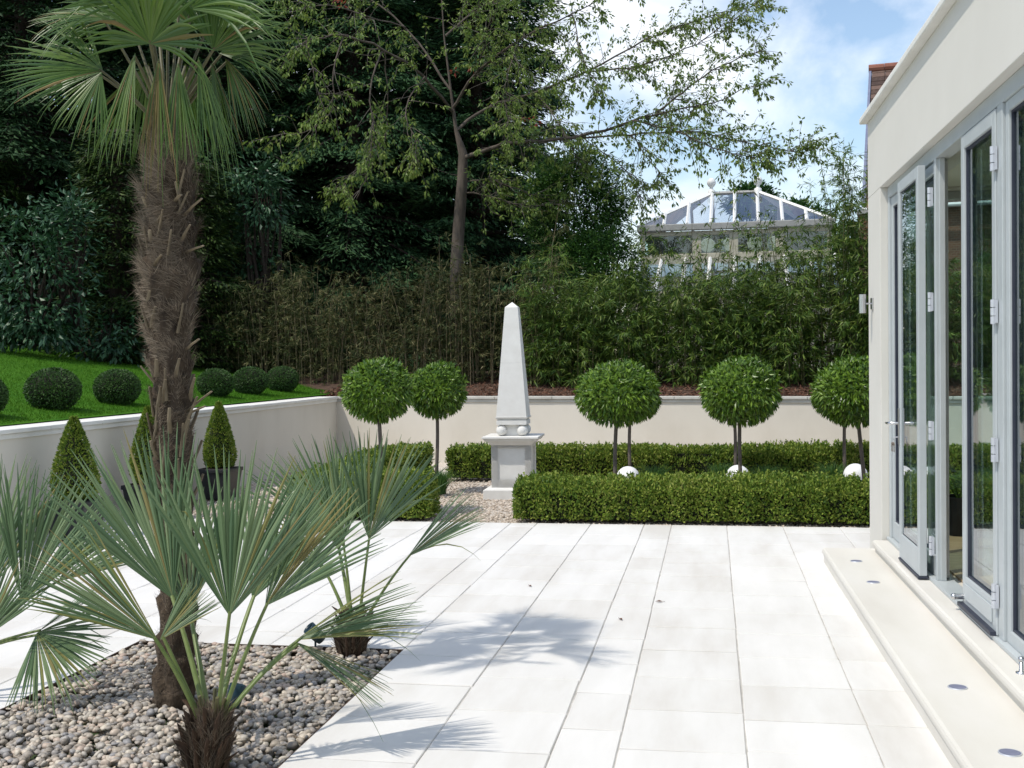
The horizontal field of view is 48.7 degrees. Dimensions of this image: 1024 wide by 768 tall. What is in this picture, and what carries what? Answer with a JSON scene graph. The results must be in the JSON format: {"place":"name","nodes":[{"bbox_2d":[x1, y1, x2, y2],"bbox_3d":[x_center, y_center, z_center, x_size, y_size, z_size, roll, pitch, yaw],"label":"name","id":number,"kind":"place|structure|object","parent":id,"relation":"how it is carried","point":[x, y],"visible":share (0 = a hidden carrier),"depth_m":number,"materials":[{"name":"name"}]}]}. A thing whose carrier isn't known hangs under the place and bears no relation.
{"place":"outdoors","nodes":[
{"label":"outdoors","id":0,"kind":"place"},
{"bbox_2d":[0,337,344,425],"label":"lawn","id":1,"kind":"structure","parent":0,"point":[81,404],"depth_m":15.17,"materials":[{"name":"green plant"}]},
{"bbox_2d":[0,380,9,411],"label":"box ball","id":2,"kind":"object","parent":1,"relation":"on","point":[4,395],"visible":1,"depth_m":10.44,"materials":[{"name":"green plant"}]},
{"bbox_2d":[23,367,82,409],"bbox_3d":[-4.742,0.059,11.701,0.585,0.496,0.589,0,1,10],"label":"box ball","id":3,"kind":"object","parent":1,"relation":"on","point":[58,388],"visible":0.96,"depth_m":11.53,"materials":[{"name":"green plant"}]},
{"bbox_2d":[0,179,114,353],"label":"laurel shrub","id":4,"kind":"object","parent":1,"relation":"on","point":[37,326],"visible":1,"depth_m":18.64,"materials":[{"name":"green plant"}]},
{"bbox_2d":[28,170,111,352],"bbox_3d":[-7.451,-2.062,19.127,1.411,3.062,1.370,0,1,10],"label":"laurel shrub","id":5,"kind":"object","parent":1,"relation":"on","point":[68,204],"visible":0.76,"depth_m":19.08,"materials":[{"name":"green plant"}]},
{"bbox_2d":[52,296,147,366],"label":"laurel shrub","id":6,"kind":"object","parent":1,"relation":"on","point":[107,349],"visible":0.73,"depth_m":19.37,"materials":[{"name":"green plant"}]},
{"bbox_2d":[0,0,207,412],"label":"conifer tree","id":7,"kind":"object","parent":1,"relation":"on","point":[23,150],"visible":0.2,"depth_m":22.52,"materials":[{"name":"green plant"}]},
{"bbox_2d":[92,368,141,404],"bbox_3d":[-4.522,0.045,12.957,0.555,0.462,0.551,0,1,10],"label":"box ball","id":8,"kind":"object","parent":1,"relation":"on","point":[119,386],"visible":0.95,"depth_m":12.80,"materials":[{"name":"green plant"}]},
{"bbox_2d":[40,123,199,365],"bbox_3d":[-7.070,-2.338,20.533,2.817,4.834,2.770,0,1,10],"label":"yew tree","id":9,"kind":"object","parent":1,"relation":"on","point":[118,256],"visible":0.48,"depth_m":20.13,"materials":[{"name":"green plant"}]},
{"bbox_2d":[123,156,266,372],"bbox_3d":[-6.019,-2.002,21.136,3.161,4.424,2.958,0,1,10],"label":"yew tree","id":10,"kind":"object","parent":1,"relation":"on","point":[209,207],"visible":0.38,"depth_m":20.88,"materials":[{"name":"green plant"}]},
{"bbox_2d":[196,367,234,396],"bbox_3d":[-4.071,-0.007,15.525,0.531,0.449,0.534,0,1,10],"label":"box ball","id":11,"kind":"object","parent":1,"relation":"on","point":[218,382],"visible":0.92,"depth_m":15.37,"materials":[{"name":"green plant"}]},
{"bbox_2d":[233,366,268,394],"bbox_3d":[-3.864,-0.042,16.691,0.548,0.462,0.551,0,1,10],"label":"box ball","id":12,"kind":"object","parent":1,"relation":"on","point":[251,379],"visible":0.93,"depth_m":16.53,"materials":[{"name":"green plant"}]},
{"bbox_2d":[267,365,299,391],"bbox_3d":[-3.646,-0.069,17.934,0.548,0.455,0.556,0,1,10],"label":"box ball","id":13,"kind":"object","parent":1,"relation":"on","point":[281,378],"visible":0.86,"depth_m":17.77,"materials":[{"name":"green plant"}]},
{"bbox_2d":[0,397,380,767],"bbox_3d":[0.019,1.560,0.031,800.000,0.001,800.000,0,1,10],"label":"ground","id":14,"kind":"structure","parent":0,"point":[33,757],"depth_m":5.15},
{"bbox_2d":[0,1,98,420],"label":"conifer tree","id":15,"kind":"object","parent":14,"relation":"on","point":[11,24],"visible":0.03,"depth_m":26.37,"materials":[{"name":"green plant"}]},
{"bbox_2d":[0,396,337,541],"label":"garden wall","id":16,"kind":"structure","parent":14,"relation":"on","point":[272,427],"depth_m":13.91,"materials":[{"name":"paint"}]},
{"bbox_2d":[0,639,397,767],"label":"pebbles","id":17,"kind":"object","parent":14,"relation":"on","point":[124,672],"visible":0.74,"depth_m":4.91,"materials":[{"name":"beige gravel"}]},
{"bbox_2d":[0,453,148,717],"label":"dwarf palm","id":18,"kind":"object","parent":17,"relation":"on","point":[65,650],"visible":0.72,"depth_m":5.13,"materials":[{"name":"green plant"}]},
{"bbox_2d":[1,0,295,715],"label":"fan palm","id":19,"kind":"object","parent":17,"relation":"on","point":[169,267],"visible":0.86,"depth_m":4.98,"materials":[{"name":"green plant"}]},
{"bbox_2d":[7,422,423,767],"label":"dwarf palm","id":20,"kind":"object","parent":17,"relation":"on","point":[207,738],"visible":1,"depth_m":4.20,"materials":[{"name":"green plant"}]},
{"bbox_2d":[226,682,245,708],"bbox_3d":[-1.205,1.409,4.940,0.072,0.214,0.091,0,1,40],"label":"garden spotlight","id":21,"kind":"object","parent":17,"relation":"on","point":[239,689],"visible":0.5,"depth_m":4.91,"materials":[{"name":"black metal"}]},
{"bbox_2d":[304,622,324,646],"bbox_3d":[-1.041,1.366,5.977,0.117,0.216,0.072,-1,1,-21],"label":"garden spotlight","id":22,"kind":"object","parent":17,"relation":"on","point":[309,627],"visible":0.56,"depth_m":5.97,"materials":[{"name":"black metal"}]},
{"bbox_2d":[0,641,402,767],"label":"bed edging","id":23,"kind":"object","parent":14,"relation":"on","point":[137,643],"visible":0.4,"depth_m":5.73,"materials":[{"name":"grey stone"}]},
{"bbox_2d":[165,0,424,399],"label":"conifer tree","id":24,"kind":"object","parent":14,"relation":"on","point":[366,95],"visible":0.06,"depth_m":27.29,"materials":[{"name":"green plant"}]},
{"bbox_2d":[240,428,484,663],"bbox_3d":[-0.747,0.828,6.001,1.304,1.223,0.568,0,1,10],"label":"dwarf palm","id":25,"kind":"object","parent":14,"relation":"on","point":[348,646],"visible":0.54,"depth_m":5.87,"materials":[{"name":"green plant"}]},
{"bbox_2d":[302,0,571,397],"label":"conifer tree","id":26,"kind":"object","parent":14,"relation":"on","point":[387,197],"visible":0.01,"depth_m":29.00,"materials":[{"name":"green plant"}]},
{"bbox_2d":[336,396,992,462],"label":"garden wall","id":27,"kind":"structure","parent":14,"relation":"on","point":[683,420],"depth_m":16.11,"materials":[{"name":"beige paint"}]},
{"bbox_2d":[629,176,841,367],"bbox_3d":[5.275,-2.325,26.742,4.534,5.457,5.814,0,1,12],"label":"conservatory","id":28,"kind":"object","parent":14,"relation":"on","point":[674,216],"visible":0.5,"depth_m":26.27,"materials":[{"name":"white paint"}]},
{"bbox_2d":[641,231,696,259],"bbox_3d":[3.659,-3.220,26.390,1.295,0.649,0.090,0,1,12],"label":"window","id":29,"kind":"structure","parent":28,"relation":"in","point":[694,233],"depth_m":26.32,"materials":[{"name":"white wood"}]},
{"bbox_2d":[701,238,714,252],"bbox_3d":[4.636,-3.030,26.742,0.400,0.792,0.399,0,1,12],"label":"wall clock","id":30,"kind":"object","parent":28,"relation":"in","point":[710,244],"visible":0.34,"depth_m":26.56,"materials":[{"name":"white"}]},
{"bbox_2d":[697,230,733,258],"bbox_3d":[4.704,-3.229,26.177,0.840,0.649,0.090,0,1,12],"label":"window","id":31,"kind":"structure","parent":28,"relation":"in","point":[712,232],"depth_m":26.14,"materials":[{"name":"white wood"}]},
{"bbox_2d":[720,238,728,252],"bbox_3d":[5.068,-3.033,26.654,0.400,0.792,0.399,0,1,12],"label":"wicker chair","id":32,"kind":"object","parent":28,"relation":"in","point":[725,249],"visible":0.19,"depth_m":26.48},
{"bbox_2d":[747,237,761,251],"bbox_3d":[5.685,-3.038,26.528,0.400,0.792,0.399,0,1,12],"label":"wicker chair","id":33,"kind":"object","parent":28,"relation":"in","point":[750,245],"visible":0.18,"depth_m":26.35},
{"bbox_2d":[734,228,779,257],"bbox_3d":[5.625,-3.236,25.989,1.040,0.649,0.090,0,1,12],"label":"window","id":34,"kind":"structure","parent":28,"relation":"in","point":[736,252],"depth_m":25.97,"materials":[{"name":"white wood"}]},
{"bbox_2d":[767,236,775,250],"bbox_3d":[6.126,-3.042,26.438,0.400,0.792,0.399,0,1,12],"label":"wicker chair","id":35,"kind":"object","parent":28,"relation":"in","point":[770,242],"visible":0.1,"depth_m":26.27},
{"bbox_2d":[780,226,831,255],"bbox_3d":[6.688,-3.245,25.772,1.135,0.649,0.090,0,1,12],"label":"window","id":36,"kind":"structure","parent":28,"relation":"in","point":[798,228],"depth_m":25.74,"materials":[{"name":"white wood"}]},
{"bbox_2d":[0,518,952,767],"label":"patio","id":37,"kind":"structure","parent":0,"point":[748,647],"depth_m":5.88,"materials":[{"name":"stone"}]},
{"bbox_2d":[46,415,103,540],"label":"cone topiary","id":38,"kind":"object","parent":37,"relation":"on","point":[73,436],"visible":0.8,"depth_m":9.73,"materials":[{"name":"plant"}]},
{"bbox_2d":[121,405,154,519],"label":"cone topiary","id":39,"kind":"object","parent":37,"relation":"on","point":[143,427],"visible":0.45,"depth_m":11.01,"materials":[{"name":"plant"}]},
{"bbox_2d":[54,0,939,350],"label":"sky","id":40,"kind":"structure","parent":0,"point":[831,46],"materials":[{"name":"blue"}]},
{"bbox_2d":[192,462,869,527],"bbox_3d":[3.368,1.215,13.819,14.200,0.001,7.670,0,1,10],"label":"gravel bed","id":41,"kind":"object","parent":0,"point":[442,466],"depth_m":11.90,"materials":[{"name":"beige gravel"}]},
{"bbox_2d":[198,401,242,499],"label":"cone topiary","id":42,"kind":"object","parent":41,"relation":"on","point":[218,433],"visible":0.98,"depth_m":12.61,"materials":[{"name":"plant"}]},
{"bbox_2d":[287,463,441,518],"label":"box hedge","id":43,"kind":"object","parent":41,"relation":"on","point":[421,509],"visible":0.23,"depth_m":10.82,"materials":[{"name":"green plant"}]},
{"bbox_2d":[310,441,434,474],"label":"box hedge","id":44,"kind":"object","parent":41,"relation":"on","point":[428,449],"visible":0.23,"depth_m":13.57,"materials":[{"name":"green plant"}]},
{"bbox_2d":[337,356,416,466],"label":"standard bay tree","id":45,"kind":"object","parent":41,"relation":"on","point":[378,391],"visible":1,"depth_m":11.04,"materials":[{"name":"green plant"}]},
{"bbox_2d":[410,358,469,472],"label":"standard bay tree","id":46,"kind":"object","parent":41,"relation":"on","point":[439,391],"visible":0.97,"depth_m":12.90,"materials":[{"name":"green plant"}]},
{"bbox_2d":[432,468,460,494],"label":"grass tuft","id":47,"kind":"object","parent":41,"relation":"on","point":[442,478],"visible":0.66,"depth_m":12.84,"materials":[{"name":"green plant"}]},
{"bbox_2d":[482,302,544,500],"bbox_3d":[0.015,0.189,12.706,0.624,2.215,0.624,-1,1,9],"label":"obelisk","id":48,"kind":"object","parent":41,"relation":"on","point":[513,440],"visible":0.91,"depth_m":12.55,"materials":[{"name":"stone"}]},
{"bbox_2d":[572,358,659,473],"bbox_3d":[1.037,0.510,11.251,0.902,1.548,0.894,0,1,10],"label":"standard bay tree","id":49,"kind":"object","parent":41,"relation":"on","point":[616,393],"visible":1,"depth_m":11.01,"materials":[{"name":"green plant"}]},
{"bbox_2d":[617,466,638,477],"bbox_3d":[1.269,1.083,12.351,0.260,0.372,0.260,0,1,10],"label":"globe lamp","id":50,"kind":"object","parent":41,"relation":"on","point":[623,470],"visible":0.3,"depth_m":12.28,"materials":[{"name":"white plastic"}]},
{"bbox_2d":[622,372,662,466],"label":"standard bay tree","id":51,"kind":"object","parent":41,"relation":"on","point":[653,413],"visible":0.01,"depth_m":13.09,"materials":[{"name":"green plant"}]},
{"bbox_2d":[632,463,676,475],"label":"grass tuft","id":52,"kind":"object","parent":41,"relation":"on","point":[659,471],"visible":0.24,"depth_m":13.06,"materials":[{"name":"green plant"}]},
{"bbox_2d":[700,380,736,464],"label":"standard bay tree","id":53,"kind":"object","parent":41,"relation":"on","point":[735,445],"depth_m":13.10,"materials":[{"name":"green plant"}]},
{"bbox_2d":[445,438,992,479],"bbox_3d":[3.121,0.922,13.848,8.068,0.511,0.640,0,1,11],"label":"box hedge","id":54,"kind":"object","parent":41,"relation":"on","point":[472,460],"visible":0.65,"depth_m":13.89,"materials":[{"name":"green plant"}]},
{"bbox_2d":[699,462,748,477],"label":"grass tuft","id":55,"kind":"object","parent":41,"relation":"on","point":[716,469],"visible":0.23,"depth_m":13.06,"materials":[{"name":"green plant"}]},
{"bbox_2d":[726,465,747,476],"bbox_3d":[2.467,1.069,12.351,0.260,0.372,0.260,0,1,10],"label":"globe lamp","id":56,"kind":"object","parent":41,"relation":"on","point":[733,468],"visible":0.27,"depth_m":12.29,"materials":[{"name":"white plastic"}]},
{"bbox_2d":[696,354,783,471],"bbox_3d":[2.271,0.481,11.261,0.878,1.575,0.855,0,1,10],"label":"standard bay tree","id":57,"kind":"object","parent":41,"relation":"on","point":[739,392],"visible":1,"depth_m":11.02,"materials":[{"name":"green plant"}]},
{"bbox_2d":[511,468,992,524],"bbox_3d":[3.225,0.999,10.251,6.562,0.494,0.672,0,1,10],"label":"box hedge","id":58,"kind":"object","parent":41,"relation":"on","point":[748,496],"visible":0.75,"depth_m":10.32,"materials":[{"name":"green plant"}]},
{"bbox_2d":[746,463,786,475],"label":"grass tuft","id":59,"kind":"object","parent":41,"relation":"on","point":[764,469],"visible":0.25,"depth_m":13.03,"materials":[{"name":"green plant"}]},
{"bbox_2d":[809,372,845,469],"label":"standard bay tree","id":60,"kind":"object","parent":41,"relation":"on","point":[812,400],"visible":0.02,"depth_m":13.10,"materials":[{"name":"green plant"}]},
{"bbox_2d":[808,462,854,477],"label":"grass tuft","id":61,"kind":"object","parent":41,"relation":"on","point":[831,469],"visible":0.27,"depth_m":12.96,"materials":[{"name":"green plant"}]},
{"bbox_2d":[812,353,868,483],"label":"standard bay tree","id":62,"kind":"object","parent":41,"relation":"on","point":[841,394],"visible":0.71,"depth_m":11.05,"materials":[{"name":"green plant"}]},
{"bbox_2d":[843,463,867,479],"bbox_3d":[3.750,1.053,12.351,0.260,0.372,0.260,0,1,10],"label":"globe lamp","id":63,"kind":"object","parent":41,"relation":"on","point":[852,468],"visible":0.34,"depth_m":12.27,"materials":[{"name":"white plastic"}]},
{"bbox_2d":[298,364,992,396],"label":"bark bank","id":64,"kind":"structure","parent":0,"point":[327,387],"depth_m":17.49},
{"bbox_2d":[0,89,57,345],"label":"yew tree","id":65,"kind":"object","parent":64,"relation":"on","point":[6,166],"visible":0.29,"depth_m":21.65,"materials":[{"name":"green plant"}]},
{"bbox_2d":[0,0,272,404],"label":"conifer tree","id":66,"kind":"object","parent":64,"relation":"on","point":[119,63],"visible":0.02,"depth_m":26.60,"materials":[{"name":"green plant"}]},
{"bbox_2d":[71,0,373,413],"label":"conifer tree","id":67,"kind":"object","parent":64,"relation":"on","point":[290,234],"visible":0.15,"depth_m":23.72,"materials":[{"name":"green plant"}]},
{"bbox_2d":[196,201,287,367],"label":"broadleaf shrub","id":68,"kind":"object","parent":64,"relation":"on","point":[243,273],"visible":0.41,"depth_m":21.58,"materials":[{"name":"green plant"}]},
{"bbox_2d":[207,143,306,370],"bbox_3d":[-4.782,-2.243,21.401,1.887,4.363,1.635,-1,1,-4],"label":"broadleaf shrub","id":69,"kind":"object","parent":64,"relation":"on","point":[261,220],"visible":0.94,"depth_m":21.37,"materials":[{"name":"green plant"}]},
{"bbox_2d":[213,0,512,404],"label":"conifer tree","id":70,"kind":"object","parent":64,"relation":"on","point":[355,240],"visible":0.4,"depth_m":24.47,"materials":[{"name":"green plant"}]},
{"bbox_2d":[192,207,586,386],"bbox_3d":[-2.489,-1.385,20.007,7.935,3.073,2.469,0,1,28],"label":"bamboo hedge","id":71,"kind":"object","parent":64,"relation":"on","point":[280,351],"visible":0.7,"depth_m":19.75,"materials":[{"name":"green plant"}]},
{"bbox_2d":[366,0,583,370],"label":"conifer tree","id":72,"kind":"object","parent":64,"relation":"on","point":[475,209],"visible":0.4,"depth_m":25.51,"materials":[{"name":"green plant"}]},
{"bbox_2d":[242,0,838,362],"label":"cherry tree","id":73,"kind":"object","parent":64,"relation":"on","point":[767,164],"visible":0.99,"depth_m":19.56,"materials":[{"name":"green plant"}]},
{"bbox_2d":[495,140,643,364],"bbox_3d":[1.099,-2.339,21.308,2.878,4.426,2.243,0,1,10],"label":"broadleaf tree","id":74,"kind":"object","parent":64,"relation":"on","point":[612,212],"visible":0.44,"depth_m":20.98,"materials":[{"name":"green plant"}]},
{"bbox_2d":[531,213,666,359],"bbox_3d":[1.540,-1.592,20.318,2.550,2.972,1.920,0,1,10],"label":"broadleaf tree","id":75,"kind":"object","parent":64,"relation":"on","point":[575,246],"visible":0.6,"depth_m":20.17,"materials":[{"name":"green plant"}]},
{"bbox_2d":[675,182,814,379],"bbox_3d":[3.500,-1.597,17.564,2.395,3.130,1.709,0,1,10],"label":"bamboo clump","id":76,"kind":"object","parent":64,"relation":"on","point":[723,255],"visible":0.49,"depth_m":17.42,"materials":[{"name":"green plant"}]},
{"bbox_2d":[505,208,991,388],"bbox_3d":[5.978,-1.292,16.216,12.742,3.148,2.644,0,1,22],"label":"bamboo hedge","id":77,"kind":"object","parent":64,"relation":"on","point":[741,330],"visible":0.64,"depth_m":16.95,"materials":[{"name":"green plant"}]},
{"bbox_2d":[754,190,839,228],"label":"round tree","id":78,"kind":"object","parent":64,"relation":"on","point":[773,214],"visible":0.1,"depth_m":57.35,"materials":[{"name":"green plant"}]},
{"bbox_2d":[786,139,868,377],"bbox_3d":[4.982,-1.796,16.563,1.943,3.616,1.958,0,1,10],"label":"bamboo clump","id":79,"kind":"object","parent":64,"relation":"on","point":[835,242],"visible":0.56,"depth_m":16.42,"materials":[{"name":"green plant"}]},
{"bbox_2d":[818,211,858,302],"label":"tree","id":80,"kind":"object","parent":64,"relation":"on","point":[844,247],"visible":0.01,"depth_m":53.76,"materials":[{"name":"green plant"}]},
{"bbox_2d":[856,200,932,340],"bbox_3d":[9.023,-1.839,26.622,1.680,5.401,0.880,0,1,20],"label":"tree","id":81,"kind":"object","parent":64,"relation":"on","point":[931,213],"depth_m":26.43,"materials":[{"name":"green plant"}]},
{"bbox_2d":[862,62,991,363],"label":"brick house","id":82,"kind":"structure","parent":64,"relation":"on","point":[879,74],"depth_m":29.45,"materials":[{"name":"brick"}]},
{"bbox_2d":[715,176,790,228],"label":"round tree","id":83,"kind":"object","parent":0,"point":[746,203],"visible":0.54,"depth_m":59.15,"materials":[{"name":"green plant"}]},
{"bbox_2d":[822,0,1023,767],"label":"house","id":84,"kind":"structure","parent":0,"point":[938,609],"depth_m":5.85,"materials":[{"name":"paint"}]},
{"bbox_2d":[859,294,873,312],"bbox_3d":[2.646,-0.601,8.463,0.100,0.140,0.080,0,1,9],"label":"wall lamp","id":85,"kind":"object","parent":84,"relation":"attached to","point":[862,303],"visible":1,"depth_m":8.44,"materials":[{"name":"metal"}]},
{"bbox_2d":[867,580,879,583],"bbox_3d":[2.239,1.227,7.009,0.082,0.004,0.082,0,1,10],"label":"step light","id":86,"kind":"object","parent":84,"relation":"on","point":[873,582],"visible":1,"depth_m":6.99,"materials":[{"name":"silver glass"}]},
{"bbox_2d":[885,165,934,578],"bbox_3d":[2.429,-0.074,6.950,0.146,2.412,0.829,-1,1,9],"label":"door","id":87,"kind":"structure","parent":84,"relation":"in","point":[911,189],"depth_m":6.83,"materials":[{"name":"grey metal"}]},
{"bbox_2d":[891,436,897,451],"bbox_3d":[2.467,0.386,7.293,0.030,0.100,0.064,-1,1,-3],"label":"key bunch","id":88,"kind":"object","parent":87,"relation":"hanging from","point":[892,443],"visible":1,"depth_m":7.28,"materials":[{"name":"metal"}]},
{"bbox_2d":[891,160,949,577],"bbox_3d":[2.607,-0.096,7.272,0.067,2.410,1.515,-1,1,9],"label":"fixed window","id":89,"kind":"structure","parent":84,"relation":"in","point":[929,172],"depth_m":7.92,"materials":[{"name":"metal"}]},
{"bbox_2d":[947,684,967,689],"bbox_3d":[1.876,1.276,4.763,0.082,0.004,0.082,0,1,10],"label":"step light","id":90,"kind":"object","parent":84,"relation":"on","point":[957,686],"visible":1,"depth_m":4.76,"materials":[{"name":"silver glass"}]},
{"bbox_2d":[928,453,992,536],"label":"potted palm","id":91,"kind":"object","parent":84,"relation":"on","point":[955,514],"visible":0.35,"depth_m":8.12,"materials":[{"name":"green plant"}]},
{"bbox_2d":[931,190,992,530],"bbox_3d":[3.607,-0.172,8.356,1.140,2.512,0.060,-1,1,9],"label":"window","id":92,"kind":"structure","parent":84,"relation":"in","point":[981,194],"depth_m":8.36,"materials":[{"name":"grey metal"}]},
{"bbox_2d":[951,109,998,635],"bbox_3d":[2.262,-0.054,5.482,0.132,2.409,0.707,-1,1,9],"label":"door","id":93,"kind":"structure","parent":84,"relation":"in","point":[980,602],"depth_m":5.74,"materials":[{"name":"grey metal"}]},
{"bbox_2d":[997,748,1022,756],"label":"step light","id":94,"kind":"object","parent":84,"relation":"on","point":[1008,752],"visible":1,"depth_m":3.97,"materials":[{"name":"silver glass"}]},
{"bbox_2d":[1006,87,1023,655],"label":"fixed window","id":95,"kind":"structure","parent":84,"relation":"in","point":[1015,105],"depth_m":5.00,"materials":[{"name":"metal"}]},
{"bbox_2d":[1016,656,1023,674],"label":"door holder","id":96,"kind":"object","parent":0,"point":[1021,666],"depth_m":4.65,"materials":[{"name":"metal"}]}
]}

